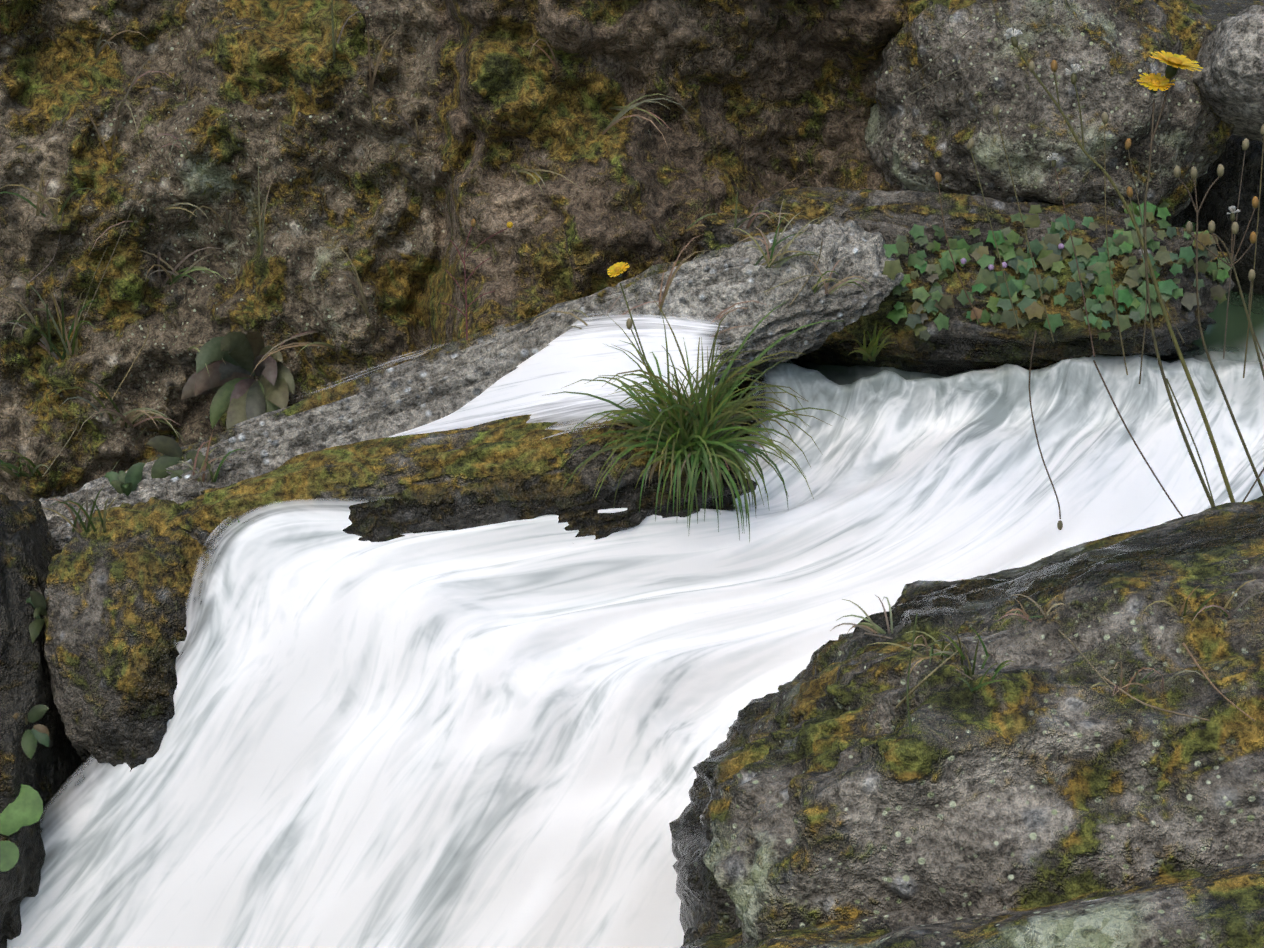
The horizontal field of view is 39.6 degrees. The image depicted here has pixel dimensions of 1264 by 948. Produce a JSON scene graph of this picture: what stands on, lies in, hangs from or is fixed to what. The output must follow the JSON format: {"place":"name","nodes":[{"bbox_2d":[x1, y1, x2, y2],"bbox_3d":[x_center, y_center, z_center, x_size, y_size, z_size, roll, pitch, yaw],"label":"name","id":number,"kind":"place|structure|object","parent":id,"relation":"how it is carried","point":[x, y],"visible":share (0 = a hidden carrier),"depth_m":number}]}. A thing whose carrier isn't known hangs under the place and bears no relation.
{"place":"outdoors","nodes":[
{"label":"outdoors","id":0,"kind":"place"},
{"bbox_2d":[0,493,86,947],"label":"rock","id":1,"kind":"object","parent":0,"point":[28,550],"visible":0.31,"depth_m":1.94},
{"bbox_2d":[7,291,1263,947],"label":"water","id":2,"kind":"structure","parent":0,"point":[505,735],"depth_m":1.93},
{"bbox_2d":[43,497,214,777],"bbox_3d":[-0.541,0.203,2.021,0.240,0.350,0.283,1,25,2],"label":"boulder","id":3,"kind":"object","parent":2,"relation":"in","point":[117,594],"visible":0.48,"depth_m":1.92},
{"bbox_2d":[161,405,756,565],"bbox_3d":[-0.240,0.041,2.041,0.768,0.251,0.245,1,25,2],"label":"ledge","id":4,"kind":"object","parent":2,"relation":"in","point":[499,471],"visible":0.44,"depth_m":1.94},
{"bbox_2d":[226,321,1013,691],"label":"tufts","id":5,"kind":"object","parent":4,"relation":"on","point":[872,351],"visible":0.79,"depth_m":1.32},
{"bbox_2d":[542,262,847,540],"bbox_3d":[0.074,-0.081,1.952,0.342,0.265,0.263,1,25,2],"label":"grass tuft","id":6,"kind":"object","parent":4,"relation":"on","point":[692,432],"visible":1,"depth_m":1.93},
{"bbox_2d":[39,219,903,550],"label":"slab","id":7,"kind":"structure","parent":2,"relation":"in","point":[457,375],"depth_m":2.14},
{"bbox_2d":[299,310,726,438],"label":"shelf water","id":8,"kind":"structure","parent":2,"relation":"in","point":[560,362],"depth_m":2.06},
{"bbox_2d":[697,187,1237,376],"bbox_3d":[0.428,-0.248,2.414,0.754,0.320,0.424,1,25,2],"label":"rock","id":9,"kind":"object","parent":2,"relation":"in","point":[962,343],"visible":0.42,"depth_m":2.25},
{"bbox_2d":[865,0,1234,222],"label":"boulder","id":10,"kind":"object","parent":9,"relation":"on","point":[917,141],"visible":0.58,"depth_m":2.29},
{"bbox_2d":[882,200,1230,340],"bbox_3d":[0.623,-0.280,2.293,0.658,0.141,0.252,-17,30,-32],"label":"toadflax","id":11,"kind":"object","parent":9,"relation":"on","point":[1051,250],"visible":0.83,"depth_m":2.21},
{"bbox_2d":[1169,134,1263,293],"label":"cavity","id":12,"kind":"object","parent":2,"relation":"in","point":[1222,197],"visible":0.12,"depth_m":2.52},
{"bbox_2d":[1192,5,1263,142],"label":"pale rock","id":13,"kind":"object","parent":12,"relation":"on","point":[1228,79],"visible":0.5,"depth_m":2.22},
{"bbox_2d":[1192,0,1263,24],"bbox_3d":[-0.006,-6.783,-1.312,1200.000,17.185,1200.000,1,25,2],"label":"rock","id":14,"kind":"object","parent":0,"point":[1215,12],"depth_m":8.29},
{"bbox_2d":[0,0,435,501],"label":"back wall","id":15,"kind":"structure","parent":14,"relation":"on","point":[310,122],"depth_m":2.60},
{"bbox_2d":[432,0,919,457],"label":"back wall","id":16,"kind":"structure","parent":15,"relation":"attached to","point":[771,97],"depth_m":2.41},
{"bbox_2d":[0,162,1263,871],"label":"weeds","id":17,"kind":"object","parent":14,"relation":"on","point":[242,394],"visible":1,"depth_m":2.54},
{"bbox_2d":[11,0,1254,733],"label":"dry stalks","id":18,"kind":"object","parent":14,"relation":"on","point":[509,224],"visible":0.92,"depth_m":2.40},
{"bbox_2d":[669,495,1263,944],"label":"boulder","id":19,"kind":"object","parent":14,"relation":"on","point":[827,787],"visible":0.92,"depth_m":1.28},
{"bbox_2d":[935,27,1263,529],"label":"hawkweed","id":20,"kind":"object","parent":19,"relation":"on","point":[1153,82],"visible":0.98,"depth_m":1.69},
{"bbox_2d":[680,851,1263,947],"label":"boulder","id":21,"kind":"object","parent":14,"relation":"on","point":[1220,904],"visible":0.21,"depth_m":1.16}
]}

